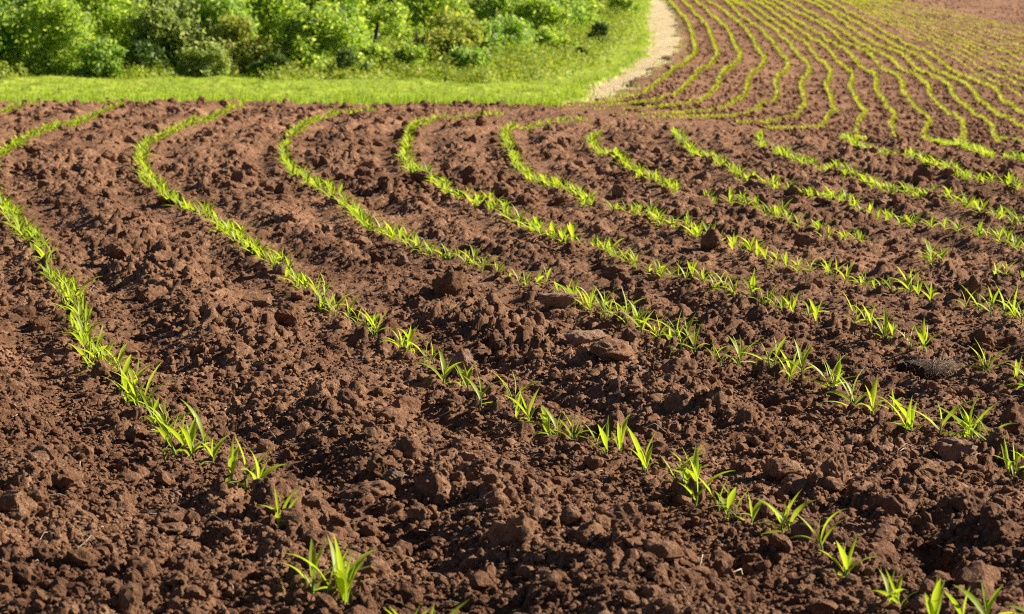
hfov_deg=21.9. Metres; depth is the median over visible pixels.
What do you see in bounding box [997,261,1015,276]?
maize seedling
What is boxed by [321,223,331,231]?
stone
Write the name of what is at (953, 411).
maize seedling
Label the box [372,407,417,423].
clod
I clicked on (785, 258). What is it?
maize seedling
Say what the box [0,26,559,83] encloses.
hedge undergrowth
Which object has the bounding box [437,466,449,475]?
clod
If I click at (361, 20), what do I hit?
tree
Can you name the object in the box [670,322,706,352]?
maize seedling
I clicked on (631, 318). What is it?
maize seedling
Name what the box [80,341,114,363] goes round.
maize seedling
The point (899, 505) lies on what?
clod
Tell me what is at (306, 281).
maize seedling
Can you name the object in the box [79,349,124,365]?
maize seedling
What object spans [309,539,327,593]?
maize seedling
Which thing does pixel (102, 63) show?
shrub
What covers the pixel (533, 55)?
shrub
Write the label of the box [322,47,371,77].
shrub
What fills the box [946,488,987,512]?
clod
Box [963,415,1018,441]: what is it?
maize seedling
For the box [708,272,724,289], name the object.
maize seedling
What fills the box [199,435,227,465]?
maize seedling
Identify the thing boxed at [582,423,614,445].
maize seedling
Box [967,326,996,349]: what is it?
clod
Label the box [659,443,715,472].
maize seedling
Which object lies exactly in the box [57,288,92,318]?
maize seedling
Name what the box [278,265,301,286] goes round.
maize seedling
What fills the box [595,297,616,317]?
maize seedling
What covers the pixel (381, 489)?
clod
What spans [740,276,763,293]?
maize seedling
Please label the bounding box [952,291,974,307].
maize seedling
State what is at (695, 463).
maize seedling
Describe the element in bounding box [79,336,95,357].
maize seedling
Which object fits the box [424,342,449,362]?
maize seedling
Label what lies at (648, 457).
maize seedling
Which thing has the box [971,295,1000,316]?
maize seedling
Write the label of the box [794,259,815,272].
maize seedling
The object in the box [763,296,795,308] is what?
maize seedling
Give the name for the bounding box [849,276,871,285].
maize seedling
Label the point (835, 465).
clod
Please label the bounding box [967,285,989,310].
maize seedling
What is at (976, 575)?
soil lumps
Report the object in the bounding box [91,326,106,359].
maize seedling
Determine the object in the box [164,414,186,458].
maize seedling
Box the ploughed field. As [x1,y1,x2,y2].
[0,0,1023,613]
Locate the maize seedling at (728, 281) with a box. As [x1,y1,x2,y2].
[706,272,736,293]
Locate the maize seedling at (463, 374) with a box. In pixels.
[455,363,475,388]
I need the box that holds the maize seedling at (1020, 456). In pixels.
[993,446,1023,467]
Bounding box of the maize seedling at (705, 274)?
[689,266,716,282]
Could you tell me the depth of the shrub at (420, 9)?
71.12 m
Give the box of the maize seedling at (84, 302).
[82,291,85,313]
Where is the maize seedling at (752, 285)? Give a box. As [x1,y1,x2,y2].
[747,272,759,297]
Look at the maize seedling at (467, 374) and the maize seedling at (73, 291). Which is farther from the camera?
the maize seedling at (73, 291)
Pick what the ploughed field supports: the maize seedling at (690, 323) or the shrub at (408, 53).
the maize seedling at (690, 323)
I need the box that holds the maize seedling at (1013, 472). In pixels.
[1009,447,1023,474]
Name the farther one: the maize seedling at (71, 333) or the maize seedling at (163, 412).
the maize seedling at (71, 333)
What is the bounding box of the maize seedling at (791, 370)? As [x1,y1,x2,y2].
[779,349,812,380]
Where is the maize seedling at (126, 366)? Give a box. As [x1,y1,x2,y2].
[105,355,130,395]
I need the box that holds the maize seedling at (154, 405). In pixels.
[139,393,158,426]
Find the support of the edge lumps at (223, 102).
on the ploughed field
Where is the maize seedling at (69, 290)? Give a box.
[58,277,85,300]
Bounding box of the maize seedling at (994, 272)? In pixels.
[992,259,1002,273]
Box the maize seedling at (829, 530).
[786,508,847,548]
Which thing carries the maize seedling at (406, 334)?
on the ploughed field
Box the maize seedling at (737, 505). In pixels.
[708,489,750,514]
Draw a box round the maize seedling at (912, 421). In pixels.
[875,395,916,432]
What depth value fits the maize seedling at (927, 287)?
8.86 m
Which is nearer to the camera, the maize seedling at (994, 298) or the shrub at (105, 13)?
the maize seedling at (994, 298)
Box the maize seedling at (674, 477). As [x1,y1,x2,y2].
[662,453,703,481]
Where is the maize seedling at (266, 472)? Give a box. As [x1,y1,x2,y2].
[240,451,284,478]
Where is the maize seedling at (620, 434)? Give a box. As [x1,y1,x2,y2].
[612,414,629,452]
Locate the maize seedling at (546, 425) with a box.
[538,412,549,434]
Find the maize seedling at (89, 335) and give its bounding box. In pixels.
[75,324,90,350]
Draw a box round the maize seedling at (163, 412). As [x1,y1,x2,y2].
[153,397,165,417]
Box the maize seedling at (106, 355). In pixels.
[97,343,139,368]
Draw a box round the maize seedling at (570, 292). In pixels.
[559,284,586,307]
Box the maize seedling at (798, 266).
[788,257,813,273]
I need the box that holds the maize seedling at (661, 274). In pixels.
[651,261,667,278]
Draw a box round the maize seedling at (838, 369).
[834,353,844,386]
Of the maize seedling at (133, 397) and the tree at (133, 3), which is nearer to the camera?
the maize seedling at (133, 397)
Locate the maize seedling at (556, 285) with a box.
[551,279,558,292]
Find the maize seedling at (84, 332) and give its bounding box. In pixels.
[71,318,105,339]
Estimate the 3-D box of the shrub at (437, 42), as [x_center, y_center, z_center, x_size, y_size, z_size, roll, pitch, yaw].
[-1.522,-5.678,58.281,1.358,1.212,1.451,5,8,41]
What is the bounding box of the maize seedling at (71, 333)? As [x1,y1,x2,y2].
[52,319,104,339]
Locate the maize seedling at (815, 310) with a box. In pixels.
[809,298,823,320]
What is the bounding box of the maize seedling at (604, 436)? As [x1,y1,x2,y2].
[598,416,608,454]
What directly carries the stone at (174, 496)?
on the ploughed field
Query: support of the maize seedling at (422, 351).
on the ploughed field
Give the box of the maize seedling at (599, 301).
[588,291,624,318]
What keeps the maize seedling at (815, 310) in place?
on the ploughed field
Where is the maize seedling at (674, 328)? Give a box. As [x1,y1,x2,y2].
[656,308,697,338]
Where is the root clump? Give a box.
[896,349,961,379]
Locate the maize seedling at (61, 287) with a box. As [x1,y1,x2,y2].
[52,278,77,298]
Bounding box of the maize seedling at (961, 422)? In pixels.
[938,394,978,439]
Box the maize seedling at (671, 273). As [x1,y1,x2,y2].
[661,268,676,277]
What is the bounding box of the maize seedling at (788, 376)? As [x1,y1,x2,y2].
[775,354,797,380]
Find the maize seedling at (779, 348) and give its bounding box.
[766,337,785,365]
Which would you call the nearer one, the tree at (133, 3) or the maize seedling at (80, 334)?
the maize seedling at (80, 334)
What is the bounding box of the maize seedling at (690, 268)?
[687,260,695,273]
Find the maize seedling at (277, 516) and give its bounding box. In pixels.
[274,479,311,529]
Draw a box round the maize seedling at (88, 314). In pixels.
[83,304,92,325]
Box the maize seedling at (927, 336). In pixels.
[918,325,945,349]
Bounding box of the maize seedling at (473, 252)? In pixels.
[463,245,486,265]
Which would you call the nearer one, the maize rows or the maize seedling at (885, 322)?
the maize seedling at (885, 322)
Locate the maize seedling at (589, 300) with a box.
[575,286,594,314]
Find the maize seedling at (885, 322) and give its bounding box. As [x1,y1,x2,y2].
[883,307,894,338]
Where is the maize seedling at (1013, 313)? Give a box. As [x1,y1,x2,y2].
[997,287,1022,316]
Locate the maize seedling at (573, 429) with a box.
[551,411,591,436]
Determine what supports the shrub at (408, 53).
on the grass bank
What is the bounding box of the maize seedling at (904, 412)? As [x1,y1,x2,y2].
[890,396,932,431]
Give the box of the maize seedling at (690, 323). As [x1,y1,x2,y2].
[676,311,696,336]
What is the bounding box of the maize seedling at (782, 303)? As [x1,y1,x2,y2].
[770,288,789,311]
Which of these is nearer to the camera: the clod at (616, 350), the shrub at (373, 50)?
the clod at (616, 350)
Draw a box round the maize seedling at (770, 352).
[743,340,785,366]
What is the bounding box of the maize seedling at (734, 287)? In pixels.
[729,278,738,294]
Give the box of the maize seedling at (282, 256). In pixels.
[266,247,299,267]
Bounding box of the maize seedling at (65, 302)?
[53,295,72,309]
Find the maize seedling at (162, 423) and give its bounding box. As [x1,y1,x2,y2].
[148,415,188,437]
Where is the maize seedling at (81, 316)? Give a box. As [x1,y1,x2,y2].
[77,301,83,326]
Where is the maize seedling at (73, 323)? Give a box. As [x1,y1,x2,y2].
[70,313,75,332]
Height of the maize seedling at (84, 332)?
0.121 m
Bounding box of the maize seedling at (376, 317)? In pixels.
[357,310,379,335]
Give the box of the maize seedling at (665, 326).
[644,315,677,337]
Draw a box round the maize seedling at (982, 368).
[959,348,1004,370]
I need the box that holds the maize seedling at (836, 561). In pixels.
[818,544,871,575]
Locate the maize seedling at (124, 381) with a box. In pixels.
[121,371,136,403]
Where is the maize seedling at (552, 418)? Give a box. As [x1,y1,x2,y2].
[521,405,576,436]
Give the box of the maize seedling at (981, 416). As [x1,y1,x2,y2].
[948,402,997,434]
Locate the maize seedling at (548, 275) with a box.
[536,265,550,285]
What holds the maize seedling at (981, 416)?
on the ploughed field
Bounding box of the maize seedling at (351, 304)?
[340,295,357,321]
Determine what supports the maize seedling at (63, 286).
on the ploughed field
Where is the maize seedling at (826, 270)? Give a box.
[819,260,830,273]
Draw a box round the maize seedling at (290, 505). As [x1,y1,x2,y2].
[262,493,303,513]
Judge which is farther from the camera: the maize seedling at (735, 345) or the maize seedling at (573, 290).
the maize seedling at (573, 290)
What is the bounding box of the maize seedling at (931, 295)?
[922,282,934,300]
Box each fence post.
[372,22,378,58]
[414,31,417,47]
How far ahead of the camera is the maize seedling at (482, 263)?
9.73 m
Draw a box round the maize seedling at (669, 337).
[664,326,680,339]
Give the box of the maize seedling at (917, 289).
[912,280,922,298]
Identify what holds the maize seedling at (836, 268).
on the ploughed field
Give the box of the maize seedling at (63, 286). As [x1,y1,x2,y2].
[61,275,66,298]
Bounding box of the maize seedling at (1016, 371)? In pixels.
[1013,357,1021,375]
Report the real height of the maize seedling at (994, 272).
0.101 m
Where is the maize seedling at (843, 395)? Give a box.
[825,365,875,402]
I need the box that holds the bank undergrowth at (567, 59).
[454,0,646,76]
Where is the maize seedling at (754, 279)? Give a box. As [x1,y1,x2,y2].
[752,268,755,295]
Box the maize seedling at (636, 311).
[624,297,655,325]
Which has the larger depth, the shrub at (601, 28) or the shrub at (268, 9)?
the shrub at (601, 28)
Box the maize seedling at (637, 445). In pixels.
[626,425,655,470]
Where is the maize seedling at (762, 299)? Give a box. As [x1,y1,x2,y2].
[745,285,772,304]
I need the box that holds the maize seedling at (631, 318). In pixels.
[619,309,653,331]
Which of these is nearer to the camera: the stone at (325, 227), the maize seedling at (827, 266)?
the maize seedling at (827, 266)
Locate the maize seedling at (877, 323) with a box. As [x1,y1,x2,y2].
[865,309,899,337]
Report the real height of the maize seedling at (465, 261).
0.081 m
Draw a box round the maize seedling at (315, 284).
[305,273,320,292]
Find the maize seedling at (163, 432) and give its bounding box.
[153,415,175,455]
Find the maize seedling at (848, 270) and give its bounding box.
[834,263,857,283]
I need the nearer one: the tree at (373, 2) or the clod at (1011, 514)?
the clod at (1011, 514)
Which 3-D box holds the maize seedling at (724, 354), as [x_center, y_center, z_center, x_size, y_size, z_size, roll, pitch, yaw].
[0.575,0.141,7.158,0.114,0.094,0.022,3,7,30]
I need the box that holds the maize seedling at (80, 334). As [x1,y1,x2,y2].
[66,315,103,353]
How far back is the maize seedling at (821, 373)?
6.46 m
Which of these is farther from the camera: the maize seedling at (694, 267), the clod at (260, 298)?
the maize seedling at (694, 267)
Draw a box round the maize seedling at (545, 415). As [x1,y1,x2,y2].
[531,407,565,439]
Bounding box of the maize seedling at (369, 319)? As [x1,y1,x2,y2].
[365,312,378,328]
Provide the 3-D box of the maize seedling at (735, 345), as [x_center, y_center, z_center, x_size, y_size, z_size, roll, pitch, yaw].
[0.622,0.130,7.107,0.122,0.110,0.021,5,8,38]
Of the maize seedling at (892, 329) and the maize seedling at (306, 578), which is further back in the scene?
the maize seedling at (892, 329)
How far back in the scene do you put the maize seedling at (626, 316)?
8.13 m
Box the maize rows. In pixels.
[547,0,1023,142]
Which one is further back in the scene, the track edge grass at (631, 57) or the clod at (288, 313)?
the track edge grass at (631, 57)
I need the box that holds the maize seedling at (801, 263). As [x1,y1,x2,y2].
[792,255,813,270]
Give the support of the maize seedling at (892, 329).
on the ploughed field
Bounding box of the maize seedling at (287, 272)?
[278,259,293,280]
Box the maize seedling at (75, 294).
[67,280,79,300]
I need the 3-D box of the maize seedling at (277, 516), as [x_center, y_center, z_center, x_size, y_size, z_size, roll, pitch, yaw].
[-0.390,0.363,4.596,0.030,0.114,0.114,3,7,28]
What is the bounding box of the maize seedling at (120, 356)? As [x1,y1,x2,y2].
[104,343,126,369]
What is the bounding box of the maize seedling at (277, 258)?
[269,248,281,265]
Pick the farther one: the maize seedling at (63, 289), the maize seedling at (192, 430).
the maize seedling at (63, 289)
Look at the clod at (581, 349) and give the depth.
7.03 m
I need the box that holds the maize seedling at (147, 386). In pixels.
[109,363,175,406]
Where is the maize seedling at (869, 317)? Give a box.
[861,302,875,329]
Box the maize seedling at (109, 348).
[86,339,130,360]
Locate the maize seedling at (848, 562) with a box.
[829,534,857,576]
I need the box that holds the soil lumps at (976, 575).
[0,117,1023,613]
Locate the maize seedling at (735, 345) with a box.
[729,334,757,364]
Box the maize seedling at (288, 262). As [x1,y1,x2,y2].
[284,255,299,270]
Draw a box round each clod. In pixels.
[0,488,32,513]
[105,241,128,259]
[124,423,148,441]
[134,284,168,303]
[150,249,179,262]
[167,243,187,252]
[240,290,275,307]
[274,300,303,326]
[335,480,395,500]
[367,454,400,477]
[370,249,387,265]
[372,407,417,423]
[381,468,407,481]
[414,454,424,469]
[431,267,466,296]
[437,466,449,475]
[479,470,505,483]
[485,514,537,546]
[544,481,561,491]
[575,344,592,356]
[590,338,636,362]
[600,265,629,280]
[603,502,643,529]
[660,357,697,376]
[700,227,722,249]
[761,457,805,479]
[793,232,820,247]
[822,452,847,482]
[883,494,915,517]
[935,437,977,461]
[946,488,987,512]
[960,274,981,305]
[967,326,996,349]
[1000,402,1023,433]
[1005,509,1022,518]
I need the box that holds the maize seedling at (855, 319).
[838,289,874,322]
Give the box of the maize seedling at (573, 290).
[566,277,578,293]
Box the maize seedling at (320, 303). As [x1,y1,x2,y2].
[314,291,322,313]
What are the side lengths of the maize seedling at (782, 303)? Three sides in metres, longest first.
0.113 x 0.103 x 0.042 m
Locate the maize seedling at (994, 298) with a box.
[988,287,1000,305]
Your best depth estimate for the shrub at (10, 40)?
55.31 m
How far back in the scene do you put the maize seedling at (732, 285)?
8.95 m
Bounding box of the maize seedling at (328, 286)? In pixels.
[313,275,337,295]
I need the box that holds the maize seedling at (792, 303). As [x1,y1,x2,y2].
[782,292,798,311]
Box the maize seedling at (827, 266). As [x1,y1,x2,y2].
[817,255,831,276]
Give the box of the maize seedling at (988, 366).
[961,339,1016,371]
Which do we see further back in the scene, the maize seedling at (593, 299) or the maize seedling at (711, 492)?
the maize seedling at (593, 299)
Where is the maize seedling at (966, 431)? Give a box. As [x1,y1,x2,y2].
[963,414,977,438]
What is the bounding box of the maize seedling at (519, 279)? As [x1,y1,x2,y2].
[511,268,531,285]
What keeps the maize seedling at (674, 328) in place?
on the ploughed field
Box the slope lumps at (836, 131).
[621,0,1023,144]
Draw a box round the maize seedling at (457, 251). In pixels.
[455,247,464,262]
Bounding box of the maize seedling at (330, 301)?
[322,295,345,315]
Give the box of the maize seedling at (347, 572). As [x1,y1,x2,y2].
[331,535,374,604]
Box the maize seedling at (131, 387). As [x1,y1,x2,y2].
[119,368,151,407]
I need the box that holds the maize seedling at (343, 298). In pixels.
[322,291,351,315]
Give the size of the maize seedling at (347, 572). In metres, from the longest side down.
0.170 x 0.150 x 0.056 m
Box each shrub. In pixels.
[0,0,28,65]
[0,0,63,66]
[9,0,114,75]
[56,0,139,65]
[72,37,128,76]
[112,0,211,69]
[123,38,169,72]
[167,0,262,46]
[173,36,233,76]
[194,11,290,75]
[237,0,307,39]
[245,50,293,76]
[268,0,376,70]
[312,0,373,56]
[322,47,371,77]
[345,40,391,69]
[362,0,428,45]
[379,42,434,74]
[396,0,480,40]
[412,22,473,64]
[424,5,487,47]
[439,42,494,70]
[463,19,506,56]
[465,0,545,32]
[489,9,544,54]
[498,0,576,38]
[514,52,539,62]
[533,25,577,49]
[546,0,593,29]
[569,0,616,26]
[573,46,589,57]
[585,20,615,42]
[596,0,644,18]
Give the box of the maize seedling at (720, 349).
[707,339,725,360]
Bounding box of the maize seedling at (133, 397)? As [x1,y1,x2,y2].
[124,374,148,405]
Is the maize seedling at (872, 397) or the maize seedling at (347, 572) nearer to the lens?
the maize seedling at (347, 572)
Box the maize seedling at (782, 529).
[758,489,801,531]
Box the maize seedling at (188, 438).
[175,425,210,458]
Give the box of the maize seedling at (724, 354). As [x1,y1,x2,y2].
[712,343,739,364]
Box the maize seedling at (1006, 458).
[1000,438,1016,473]
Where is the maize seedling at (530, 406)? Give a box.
[502,387,539,420]
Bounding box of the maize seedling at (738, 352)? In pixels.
[722,337,762,366]
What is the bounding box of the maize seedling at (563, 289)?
[554,280,582,294]
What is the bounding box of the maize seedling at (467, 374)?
[450,361,476,385]
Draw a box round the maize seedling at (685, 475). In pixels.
[676,462,694,497]
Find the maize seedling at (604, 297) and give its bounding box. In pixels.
[595,287,615,308]
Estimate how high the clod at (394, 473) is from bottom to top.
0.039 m
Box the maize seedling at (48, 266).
[45,261,55,275]
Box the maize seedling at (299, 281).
[292,272,300,289]
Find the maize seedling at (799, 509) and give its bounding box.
[753,497,814,534]
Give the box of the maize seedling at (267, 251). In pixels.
[260,242,274,259]
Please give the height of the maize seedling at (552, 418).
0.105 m
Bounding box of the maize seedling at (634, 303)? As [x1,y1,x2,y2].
[612,287,643,312]
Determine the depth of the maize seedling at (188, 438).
5.38 m
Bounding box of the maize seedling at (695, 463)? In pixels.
[684,445,700,488]
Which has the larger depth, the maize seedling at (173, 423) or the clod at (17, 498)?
the maize seedling at (173, 423)
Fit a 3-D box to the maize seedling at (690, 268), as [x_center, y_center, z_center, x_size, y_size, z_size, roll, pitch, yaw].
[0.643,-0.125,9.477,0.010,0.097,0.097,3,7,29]
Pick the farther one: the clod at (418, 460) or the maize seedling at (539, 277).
the maize seedling at (539, 277)
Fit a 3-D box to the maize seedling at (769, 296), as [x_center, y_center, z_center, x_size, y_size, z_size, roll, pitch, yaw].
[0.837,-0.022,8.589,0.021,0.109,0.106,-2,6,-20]
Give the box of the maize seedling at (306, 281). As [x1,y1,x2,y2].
[291,272,323,288]
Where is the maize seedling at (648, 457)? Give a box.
[631,445,658,472]
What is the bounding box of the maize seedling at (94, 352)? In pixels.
[68,342,102,369]
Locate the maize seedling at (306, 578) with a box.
[284,561,332,591]
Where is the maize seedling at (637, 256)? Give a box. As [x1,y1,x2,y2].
[628,249,649,264]
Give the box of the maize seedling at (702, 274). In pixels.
[701,269,705,282]
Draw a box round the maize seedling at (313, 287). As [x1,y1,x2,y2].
[306,279,329,299]
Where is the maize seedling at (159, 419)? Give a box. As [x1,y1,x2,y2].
[145,407,184,431]
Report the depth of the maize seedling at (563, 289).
8.88 m
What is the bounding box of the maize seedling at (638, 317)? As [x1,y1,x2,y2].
[630,301,648,327]
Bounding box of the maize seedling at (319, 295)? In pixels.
[314,288,326,310]
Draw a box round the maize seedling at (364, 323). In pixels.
[351,315,384,338]
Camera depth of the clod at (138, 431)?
5.75 m
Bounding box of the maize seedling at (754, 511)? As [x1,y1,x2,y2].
[730,494,764,522]
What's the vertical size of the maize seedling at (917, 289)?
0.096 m
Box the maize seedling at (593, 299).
[577,286,597,305]
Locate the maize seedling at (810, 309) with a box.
[796,299,828,316]
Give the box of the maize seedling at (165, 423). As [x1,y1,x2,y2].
[159,413,187,440]
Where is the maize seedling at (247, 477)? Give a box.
[230,437,273,489]
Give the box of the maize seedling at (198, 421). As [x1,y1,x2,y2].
[181,399,223,449]
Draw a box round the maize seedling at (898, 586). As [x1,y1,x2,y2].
[872,568,917,605]
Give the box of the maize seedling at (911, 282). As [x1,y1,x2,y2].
[890,267,928,293]
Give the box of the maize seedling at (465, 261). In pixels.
[453,253,469,266]
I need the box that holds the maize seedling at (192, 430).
[170,417,210,453]
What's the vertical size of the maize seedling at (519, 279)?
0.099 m
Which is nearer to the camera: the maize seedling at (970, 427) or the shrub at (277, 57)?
the maize seedling at (970, 427)
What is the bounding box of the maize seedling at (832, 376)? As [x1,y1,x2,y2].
[816,362,852,387]
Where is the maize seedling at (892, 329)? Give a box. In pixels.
[887,322,896,341]
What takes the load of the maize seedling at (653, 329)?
on the ploughed field
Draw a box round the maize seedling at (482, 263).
[468,256,497,271]
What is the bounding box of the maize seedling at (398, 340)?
[383,328,411,349]
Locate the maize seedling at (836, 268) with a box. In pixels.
[821,261,849,279]
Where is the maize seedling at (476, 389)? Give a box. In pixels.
[464,376,500,407]
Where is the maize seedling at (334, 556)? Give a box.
[327,535,347,600]
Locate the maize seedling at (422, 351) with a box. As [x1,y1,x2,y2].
[405,335,436,359]
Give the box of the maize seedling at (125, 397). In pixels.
[123,379,145,401]
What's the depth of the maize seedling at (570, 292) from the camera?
8.76 m
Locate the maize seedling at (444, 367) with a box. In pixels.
[416,350,460,384]
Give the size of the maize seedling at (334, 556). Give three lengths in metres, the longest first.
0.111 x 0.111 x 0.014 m
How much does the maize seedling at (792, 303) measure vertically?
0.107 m
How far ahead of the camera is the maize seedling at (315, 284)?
8.99 m
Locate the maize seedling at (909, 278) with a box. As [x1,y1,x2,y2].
[894,266,924,292]
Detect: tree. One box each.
[4,0,109,45]
[88,0,153,39]
[129,0,155,10]
[269,0,383,41]
[356,0,403,29]
[360,0,472,31]
[440,0,534,20]
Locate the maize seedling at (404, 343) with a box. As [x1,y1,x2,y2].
[380,330,414,350]
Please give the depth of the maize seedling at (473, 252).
9.87 m
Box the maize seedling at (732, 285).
[719,276,738,293]
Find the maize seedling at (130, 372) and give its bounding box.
[122,359,153,383]
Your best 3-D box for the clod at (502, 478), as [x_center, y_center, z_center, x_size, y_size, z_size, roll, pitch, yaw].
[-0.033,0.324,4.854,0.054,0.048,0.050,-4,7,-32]
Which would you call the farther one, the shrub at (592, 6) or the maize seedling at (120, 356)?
the shrub at (592, 6)
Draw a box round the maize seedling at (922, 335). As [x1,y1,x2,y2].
[913,319,927,351]
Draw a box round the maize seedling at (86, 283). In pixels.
[58,276,101,301]
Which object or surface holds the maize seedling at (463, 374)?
on the ploughed field
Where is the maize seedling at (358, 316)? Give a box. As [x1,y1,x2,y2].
[349,305,370,326]
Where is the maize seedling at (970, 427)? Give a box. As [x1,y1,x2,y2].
[957,413,988,439]
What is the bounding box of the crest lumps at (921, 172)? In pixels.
[0,97,1023,208]
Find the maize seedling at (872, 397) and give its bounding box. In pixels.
[855,373,884,413]
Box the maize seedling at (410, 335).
[405,326,415,353]
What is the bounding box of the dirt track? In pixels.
[585,0,681,101]
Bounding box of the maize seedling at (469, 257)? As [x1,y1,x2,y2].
[460,250,478,266]
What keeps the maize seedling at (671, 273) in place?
on the ploughed field
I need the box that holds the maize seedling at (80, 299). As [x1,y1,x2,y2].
[68,289,83,310]
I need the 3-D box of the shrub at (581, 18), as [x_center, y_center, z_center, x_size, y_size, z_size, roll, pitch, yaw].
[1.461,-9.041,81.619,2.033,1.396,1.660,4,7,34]
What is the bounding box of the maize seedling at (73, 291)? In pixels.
[62,280,95,302]
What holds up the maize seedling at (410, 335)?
on the ploughed field
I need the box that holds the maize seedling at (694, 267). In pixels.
[692,261,697,276]
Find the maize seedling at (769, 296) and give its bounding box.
[765,286,775,303]
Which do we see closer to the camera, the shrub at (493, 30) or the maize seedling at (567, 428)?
the maize seedling at (567, 428)
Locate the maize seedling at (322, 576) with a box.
[287,543,374,593]
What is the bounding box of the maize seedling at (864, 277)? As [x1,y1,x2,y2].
[853,270,869,290]
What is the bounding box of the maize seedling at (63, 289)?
[55,281,75,300]
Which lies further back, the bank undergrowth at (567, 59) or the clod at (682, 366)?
the bank undergrowth at (567, 59)
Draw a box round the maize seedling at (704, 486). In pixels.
[678,467,735,505]
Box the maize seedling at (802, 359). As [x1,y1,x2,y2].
[778,339,815,373]
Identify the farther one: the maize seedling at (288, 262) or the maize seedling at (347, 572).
the maize seedling at (288, 262)
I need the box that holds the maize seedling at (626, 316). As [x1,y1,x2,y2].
[612,307,634,325]
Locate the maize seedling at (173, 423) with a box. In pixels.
[147,405,198,432]
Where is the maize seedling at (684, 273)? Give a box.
[667,262,700,278]
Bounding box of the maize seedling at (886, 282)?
[879,275,903,291]
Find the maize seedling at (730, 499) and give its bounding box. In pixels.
[715,486,738,520]
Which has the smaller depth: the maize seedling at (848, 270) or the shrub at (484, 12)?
the maize seedling at (848, 270)
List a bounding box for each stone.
[168,491,181,502]
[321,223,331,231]
[397,252,408,265]
[447,348,475,373]
[466,569,474,578]
[537,292,579,307]
[564,329,606,345]
[566,527,578,534]
[808,179,821,186]
[876,198,887,203]
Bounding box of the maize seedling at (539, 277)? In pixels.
[535,270,543,284]
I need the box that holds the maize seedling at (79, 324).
[72,312,97,345]
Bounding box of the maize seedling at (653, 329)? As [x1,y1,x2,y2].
[635,311,674,336]
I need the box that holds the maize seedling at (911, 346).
[896,327,921,348]
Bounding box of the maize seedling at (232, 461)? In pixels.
[225,439,238,485]
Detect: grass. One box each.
[0,91,563,106]
[542,0,689,100]
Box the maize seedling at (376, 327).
[366,312,392,335]
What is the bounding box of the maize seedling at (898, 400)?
[877,390,901,411]
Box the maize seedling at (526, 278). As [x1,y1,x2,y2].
[523,271,531,286]
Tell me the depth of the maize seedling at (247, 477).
4.97 m
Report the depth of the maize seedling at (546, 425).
5.74 m
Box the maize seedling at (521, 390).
[497,372,542,408]
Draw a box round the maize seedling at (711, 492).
[696,475,735,511]
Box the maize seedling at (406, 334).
[398,326,426,349]
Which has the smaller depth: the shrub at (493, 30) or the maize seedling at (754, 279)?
the maize seedling at (754, 279)
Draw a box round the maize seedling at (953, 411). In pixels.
[907,400,972,438]
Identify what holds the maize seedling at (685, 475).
on the ploughed field
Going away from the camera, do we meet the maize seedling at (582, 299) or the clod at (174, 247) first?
the maize seedling at (582, 299)
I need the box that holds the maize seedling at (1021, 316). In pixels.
[998,299,1023,323]
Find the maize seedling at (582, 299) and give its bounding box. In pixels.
[574,288,596,308]
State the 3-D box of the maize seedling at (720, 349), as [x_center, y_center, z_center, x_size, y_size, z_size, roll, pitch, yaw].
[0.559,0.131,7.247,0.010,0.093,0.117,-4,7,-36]
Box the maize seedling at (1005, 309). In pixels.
[984,282,1023,316]
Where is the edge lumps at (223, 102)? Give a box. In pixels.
[0,96,496,119]
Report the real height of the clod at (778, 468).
0.052 m
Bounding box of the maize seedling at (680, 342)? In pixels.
[670,330,695,354]
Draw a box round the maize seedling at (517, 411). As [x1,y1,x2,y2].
[515,391,524,417]
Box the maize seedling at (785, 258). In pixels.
[781,251,787,266]
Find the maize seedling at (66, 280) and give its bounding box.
[56,273,85,291]
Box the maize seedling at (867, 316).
[855,305,883,324]
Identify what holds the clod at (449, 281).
on the ploughed field
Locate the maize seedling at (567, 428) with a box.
[556,414,594,438]
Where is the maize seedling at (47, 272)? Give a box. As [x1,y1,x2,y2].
[36,262,57,282]
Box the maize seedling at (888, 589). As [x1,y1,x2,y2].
[878,567,907,601]
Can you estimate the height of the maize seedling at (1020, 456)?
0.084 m
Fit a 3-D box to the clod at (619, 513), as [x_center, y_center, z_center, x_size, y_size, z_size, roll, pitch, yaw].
[0.193,0.377,4.620,0.069,0.072,0.045,-3,7,-28]
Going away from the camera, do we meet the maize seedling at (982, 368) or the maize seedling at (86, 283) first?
the maize seedling at (982, 368)
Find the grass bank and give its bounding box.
[0,0,656,103]
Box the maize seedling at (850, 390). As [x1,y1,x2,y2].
[824,374,882,405]
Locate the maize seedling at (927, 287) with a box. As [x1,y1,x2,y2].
[923,282,940,296]
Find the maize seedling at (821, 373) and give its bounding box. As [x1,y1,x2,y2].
[798,355,853,388]
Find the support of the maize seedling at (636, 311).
on the ploughed field
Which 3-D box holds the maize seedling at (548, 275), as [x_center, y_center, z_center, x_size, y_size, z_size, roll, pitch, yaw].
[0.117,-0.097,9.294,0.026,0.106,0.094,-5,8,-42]
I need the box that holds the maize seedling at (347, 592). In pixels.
[335,561,356,602]
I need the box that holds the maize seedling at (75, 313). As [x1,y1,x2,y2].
[56,302,95,332]

